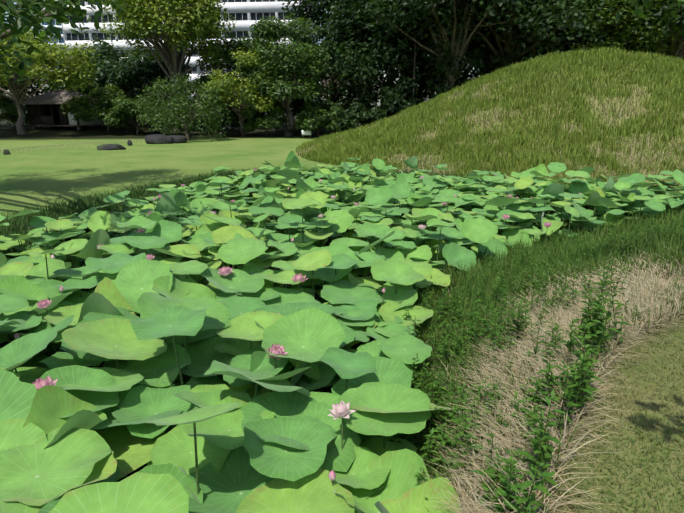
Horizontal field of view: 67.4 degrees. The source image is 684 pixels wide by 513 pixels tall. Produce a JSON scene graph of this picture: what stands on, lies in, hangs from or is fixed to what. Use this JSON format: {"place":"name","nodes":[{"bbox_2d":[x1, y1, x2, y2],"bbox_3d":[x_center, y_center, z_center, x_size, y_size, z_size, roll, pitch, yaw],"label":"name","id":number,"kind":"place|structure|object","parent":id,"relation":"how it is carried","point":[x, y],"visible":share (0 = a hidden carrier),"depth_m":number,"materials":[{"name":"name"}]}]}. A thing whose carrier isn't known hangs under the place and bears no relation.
{"place":"outdoors","nodes":[
{"label":"outdoors","id":0,"kind":"place"},
{"bbox_2d":[41,0,64,70],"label":"apartment building","id":1,"kind":"structure","parent":0,"point":[45,24],"depth_m":196.20,"materials":[{"name":"white concrete"}]},
{"bbox_2d":[3,1,473,105],"label":"sky","id":2,"kind":"structure","parent":0,"point":[378,103],"materials":[{"name":"white"}]},
{"bbox_2d":[0,166,482,255],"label":"shore grass","id":3,"kind":"structure","parent":0,"point":[139,193],"depth_m":13.20,"materials":[{"name":"green plant"}]},
{"bbox_2d":[0,198,497,512],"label":"lotus leaves","id":4,"kind":"object","parent":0,"point":[79,437],"visible":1,"depth_m":4.47,"materials":[{"name":"green plant"}]},
{"bbox_2d":[0,193,682,481],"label":"pond water","id":5,"kind":"structure","parent":0,"point":[328,242],"depth_m":9.99,"materials":[{"name":"green liquid"}]},
{"bbox_2d":[0,181,642,493],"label":"lotus stems","id":6,"kind":"object","parent":5,"relation":"in","point":[194,424],"visible":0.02,"depth_m":8.78,"materials":[{"name":"green plant"}]},
{"bbox_2d":[0,151,683,280],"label":"lotus leaves","id":7,"kind":"object","parent":5,"relation":"in","point":[378,195],"visible":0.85,"depth_m":11.89,"materials":[{"name":"green plant"}]},
{"bbox_2d":[14,169,683,485],"bbox_3d":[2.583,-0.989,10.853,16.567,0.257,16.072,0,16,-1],"label":"lotus flowers","id":8,"kind":"object","parent":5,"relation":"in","point":[342,410],"visible":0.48,"depth_m":4.95,"materials":[{"name":"pink plant"}]},
{"bbox_2d":[0,56,683,512],"bbox_3d":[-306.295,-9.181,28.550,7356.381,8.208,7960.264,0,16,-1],"label":"ground","id":9,"kind":"structure","parent":0,"point":[40,174],"depth_m":19.40,"materials":[{"name":"green plant"}]},
{"bbox_2d":[3,149,9,154],"bbox_3d":[-18.811,-5.861,28.775,0.400,0.320,0.298,0,16,-1],"label":"rock","id":10,"kind":"object","parent":9,"relation":"on","point":[6,152],"visible":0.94,"depth_m":28.69,"materials":[{"name":"grey stone"}]},
{"bbox_2d":[0,90,28,124],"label":"shrub","id":11,"kind":"object","parent":9,"relation":"on","point":[10,113],"visible":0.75,"depth_m":50.37,"materials":[{"name":"green plant"}]},
{"bbox_2d":[0,22,57,125],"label":"tree","id":12,"kind":"object","parent":9,"relation":"on","point":[4,87],"visible":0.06,"depth_m":54.08,"materials":[{"name":"green plant"}]},
{"bbox_2d":[9,80,71,115],"bbox_3d":[-33.007,-17.270,56.624,8.307,5.582,9.088,0,16,-1],"label":"tree","id":13,"kind":"object","parent":9,"relation":"on","point":[32,89],"visible":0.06,"depth_m":55.26,"materials":[{"name":"green plant"}]},
{"bbox_2d":[0,29,99,133],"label":"maple tree","id":14,"kind":"object","parent":9,"relation":"on","point":[56,55],"visible":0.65,"depth_m":44.62,"materials":[{"name":"green plant"}]},
{"bbox_2d":[8,90,105,129],"bbox_3d":[-28.154,-15.052,52.513,8.300,3.810,6.100,5,17,17],"label":"tea hut","id":15,"kind":"object","parent":9,"relation":"on","point":[38,108],"visible":0.62,"depth_m":51.16,"materials":[{"name":"brown wood"}]},
{"bbox_2d":[0,0,125,84],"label":"tree","id":16,"kind":"object","parent":9,"relation":"on","point":[58,11],"visible":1,"depth_m":7.70,"materials":[{"name":"green plant"}]},
{"bbox_2d":[0,139,143,153],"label":"fence","id":17,"kind":"object","parent":9,"relation":"on","point":[66,145],"visible":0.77,"depth_m":33.08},
{"bbox_2d":[54,74,108,108],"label":"tree","id":18,"kind":"object","parent":9,"relation":"on","point":[80,89],"visible":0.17,"depth_m":52.42,"materials":[{"name":"green plant"}]},
{"bbox_2d":[60,83,133,131],"bbox_3d":[-22.914,-14.190,49.063,7.142,4.747,7.216,0,16,-1],"label":"shrub","id":19,"kind":"object","parent":9,"relation":"on","point":[79,105],"visible":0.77,"depth_m":47.55,"materials":[{"name":"green plant"}]},
{"bbox_2d":[44,35,162,105],"bbox_3d":[-25.786,-19.836,58.459,14.385,10.176,12.955,-10,19,-31],"label":"tree","id":20,"kind":"object","parent":9,"relation":"on","point":[103,50],"visible":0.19,"depth_m":55.39,"materials":[{"name":"green plant"}]},
{"bbox_2d":[97,144,125,149],"bbox_3d":[-14.371,-6.808,31.991,1.706,0.444,0.855,-6,17,-20],"label":"lawn rock","id":21,"kind":"object","parent":9,"relation":"on","point":[110,147],"visible":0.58,"depth_m":31.73,"materials":[{"name":"grey stone"}]},
{"bbox_2d":[104,97,161,134],"bbox_3d":[-19.109,-13.018,47.732,5.042,3.557,5.717,0,16,-1],"label":"shrub","id":22,"kind":"object","parent":9,"relation":"on","point":[122,109],"visible":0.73,"depth_m":46.26,"materials":[{"name":"green plant"}]},
{"bbox_2d":[82,51,192,124],"bbox_3d":[-21.366,-17.962,54.664,11.087,8.470,10.911,0,16,-1],"label":"tree","id":23,"kind":"object","parent":9,"relation":"on","point":[138,71],"visible":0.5,"depth_m":51.69,"materials":[{"name":"green plant"}]},
{"bbox_2d":[145,134,173,143],"bbox_3d":[-13.470,-8.616,37.831,2.082,0.756,1.395,0,16,-1],"label":"lawn rock","id":24,"kind":"object","parent":9,"relation":"on","point":[157,139],"visible":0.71,"depth_m":37.41,"materials":[{"name":"grey stone"}]},
{"bbox_2d":[136,104,197,135],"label":"shrub","id":25,"kind":"object","parent":9,"relation":"on","point":[140,116],"visible":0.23,"depth_m":45.33,"materials":[{"name":"green plant"}]},
{"bbox_2d":[99,0,237,130],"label":"tall tree","id":26,"kind":"object","parent":9,"relation":"on","point":[145,18],"visible":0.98,"depth_m":46.83,"materials":[{"name":"green plant"}]},
{"bbox_2d":[171,135,186,143],"bbox_3d":[-12.430,-8.795,38.589,1.656,0.678,1.354,0,16,-1],"label":"lawn rock","id":27,"kind":"object","parent":9,"relation":"on","point":[177,139],"visible":0.54,"depth_m":38.13,"materials":[{"name":"grey stone"}]},
{"bbox_2d":[135,73,231,140],"bbox_3d":[-12.518,-11.739,40.819,7.176,5.582,6.472,11,19,33],"label":"shrub","id":28,"kind":"object","parent":9,"relation":"on","point":[174,101],"visible":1,"depth_m":39.92,"materials":[{"name":"green plant"}]},
{"bbox_2d":[61,0,318,114],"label":"office building","id":29,"kind":"structure","parent":9,"relation":"on","point":[246,14],"depth_m":128.13,"materials":[{"name":"white glass"}]},
{"bbox_2d":[181,72,242,127],"bbox_3d":[-13.583,-15.930,52.656,7.059,5.726,7.677,10,19,31],"label":"tree","id":30,"kind":"object","parent":9,"relation":"on","point":[196,80],"visible":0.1,"depth_m":51.92,"materials":[{"name":"green plant"}]},
{"bbox_2d":[195,88,247,133],"bbox_3d":[-11.359,-13.504,47.527,5.465,4.514,6.906,0,16,-1],"label":"shrub","id":31,"kind":"object","parent":9,"relation":"on","point":[234,118],"visible":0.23,"depth_m":45.58,"materials":[{"name":"green plant"}]},
{"bbox_2d":[200,47,277,136],"bbox_3d":[-8.963,-13.997,44.189,6.206,7.603,6.183,-9,19,-29],"label":"tree","id":32,"kind":"object","parent":9,"relation":"on","point":[225,95],"visible":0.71,"depth_m":42.86,"materials":[{"name":"green plant"}]},
{"bbox_2d":[195,33,282,118],"bbox_3d":[-10.258,-18.300,53.762,10.821,9.735,10.070,0,16,-1],"label":"tree","id":33,"kind":"object","parent":9,"relation":"on","point":[239,43],"visible":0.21,"depth_m":50.60,"materials":[{"name":"green plant"}]},
{"bbox_2d":[237,103,288,135],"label":"shrub","id":34,"kind":"object","parent":9,"relation":"on","point":[269,119],"visible":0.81,"depth_m":44.32,"materials":[{"name":"green plant"}]},
{"bbox_2d":[237,13,333,135],"bbox_3d":[-4.753,-15.657,44.841,8.094,10.720,8.550,-12,20,-35],"label":"tree","id":35,"kind":"object","parent":9,"relation":"on","point":[285,86],"visible":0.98,"depth_m":42.89,"materials":[{"name":"green plant"}]},
{"bbox_2d":[263,92,323,128],"bbox_3d":[-5.596,-15.342,51.413,7.986,5.204,6.441,-6,17,-19],"label":"shrub","id":36,"kind":"object","parent":9,"relation":"on","point":[296,104],"visible":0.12,"depth_m":49.76,"materials":[{"name":"green plant"}]},
{"bbox_2d":[302,130,310,134],"bbox_3d":[-3.026,-10.378,43.581,0.800,0.710,0.070,-2,16,-8],"label":"sign board","id":37,"kind":"object","parent":9,"relation":"on","point":[307,132],"visible":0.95,"depth_m":43.51,"materials":[{"name":"white"}]},
{"bbox_2d":[281,0,353,107],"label":"forest tree","id":38,"kind":"object","parent":9,"relation":"on","point":[313,14],"visible":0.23,"depth_m":58.17,"materials":[{"name":"green plant"}]},
{"bbox_2d":[293,97,346,136],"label":"shrub","id":39,"kind":"object","parent":9,"relation":"on","point":[312,115],"visible":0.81,"depth_m":44.18,"materials":[{"name":"green plant"}]},
{"bbox_2d":[282,14,378,128],"bbox_3d":[-1.137,-18.143,51.215,10.563,10.675,10.254,0,16,-1],"label":"tree","id":40,"kind":"object","parent":9,"relation":"on","point":[332,42],"visible":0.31,"depth_m":48.64,"materials":[{"name":"green plant"}]},
{"bbox_2d":[323,102,377,131],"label":"shrub","id":41,"kind":"object","parent":9,"relation":"on","point":[357,114],"visible":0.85,"depth_m":43.98,"materials":[{"name":"green plant"}]},
{"bbox_2d":[326,66,402,110],"bbox_3d":[2.296,-15.903,51.300,7.605,6.336,9.119,-7,18,-23],"label":"shrub","id":42,"kind":"object","parent":9,"relation":"on","point":[371,87],"visible":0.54,"depth_m":48.88,"materials":[{"name":"green plant"}]},
{"bbox_2d":[318,0,426,85],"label":"forest tree","id":43,"kind":"object","parent":9,"relation":"on","point":[329,9],"visible":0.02,"depth_m":50.51,"materials":[{"name":"green plant"}]},
{"bbox_2d":[357,86,423,121],"bbox_3d":[4.485,-13.078,46.422,5.836,4.376,6.704,-9,18,-27],"label":"shrub","id":44,"kind":"object","parent":9,"relation":"on","point":[392,101],"visible":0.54,"depth_m":44.83,"materials":[{"name":"green plant"}]},
{"bbox_2d":[321,0,494,92],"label":"forest tree","id":45,"kind":"object","parent":9,"relation":"on","point":[364,4],"visible":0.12,"depth_m":45.73,"materials":[{"name":"green plant"}]},
{"bbox_2d":[395,67,462,101],"bbox_3d":[8.739,-15.373,49.768,9.255,6.516,8.564,0,16,-1],"label":"shrub","id":46,"kind":"object","parent":9,"relation":"on","point":[425,95],"visible":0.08,"depth_m":46.99,"materials":[{"name":"green plant"}]},
{"bbox_2d":[356,0,556,92],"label":"forest tree","id":47,"kind":"object","parent":9,"relation":"on","point":[403,12],"visible":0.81,"depth_m":41.46,"materials":[{"name":"green plant"}]},
{"bbox_2d":[400,0,569,76],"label":"forest tree","id":48,"kind":"object","parent":9,"relation":"on","point":[463,34],"visible":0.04,"depth_m":42.02,"materials":[{"name":"green plant"}]},
{"bbox_2d":[295,46,683,193],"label":"grass mound","id":49,"kind":"object","parent":9,"relation":"on","point":[402,133],"depth_m":22.75,"materials":[{"name":"green plant"}]},
{"bbox_2d":[331,0,683,124],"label":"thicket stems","id":50,"kind":"object","parent":9,"relation":"on","point":[388,61],"visible":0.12,"depth_m":44.73,"materials":[{"name":"green plant"}]},
{"bbox_2d":[402,0,613,67],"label":"forest tree","id":51,"kind":"object","parent":9,"relation":"on","point":[572,13],"visible":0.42,"depth_m":39.70,"materials":[{"name":"green plant"}]},
{"bbox_2d":[389,210,683,512],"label":"bank weeds","id":52,"kind":"object","parent":9,"relation":"on","point":[588,325],"visible":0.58,"depth_m":3.61,"materials":[{"name":"green plant"}]},
{"bbox_2d":[400,206,683,512],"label":"bank grass","id":53,"kind":"structure","parent":9,"relation":"on","point":[655,256],"depth_m":4.51,"materials":[{"name":"plant"}]},
{"bbox_2d":[469,0,666,71],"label":"forest tree","id":54,"kind":"object","parent":9,"relation":"on","point":[549,46],"visible":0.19,"depth_m":41.15,"materials":[{"name":"green plant"}]},
{"bbox_2d":[547,0,674,48],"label":"forest tree","id":55,"kind":"object","parent":9,"relation":"on","point":[597,21],"visible":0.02,"depth_m":42.97,"materials":[{"name":"green plant"}]},
{"bbox_2d":[550,0,683,57],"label":"layered tree","id":56,"kind":"object","parent":9,"relation":"on","point":[646,39],"visible":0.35,"depth_m":39.88,"materials":[{"name":"green plant"}]},
{"bbox_2d":[592,0,683,59],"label":"forest tree","id":57,"kind":"object","parent":9,"relation":"on","point":[679,20],"visible":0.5,"depth_m":39.91,"materials":[{"name":"green plant"}]},
{"bbox_2d":[604,0,683,21],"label":"tree","id":58,"kind":"object","parent":9,"relation":"on","point":[639,11],"visible":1,"depth_m":5.35,"materials":[{"name":"green plant"}]},
{"bbox_2d":[544,317,683,512],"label":"path grass","id":59,"kind":"structure","parent":0,"point":[609,491],"depth_m":2.60,"materials":[{"name":"green plant"}]}
]}

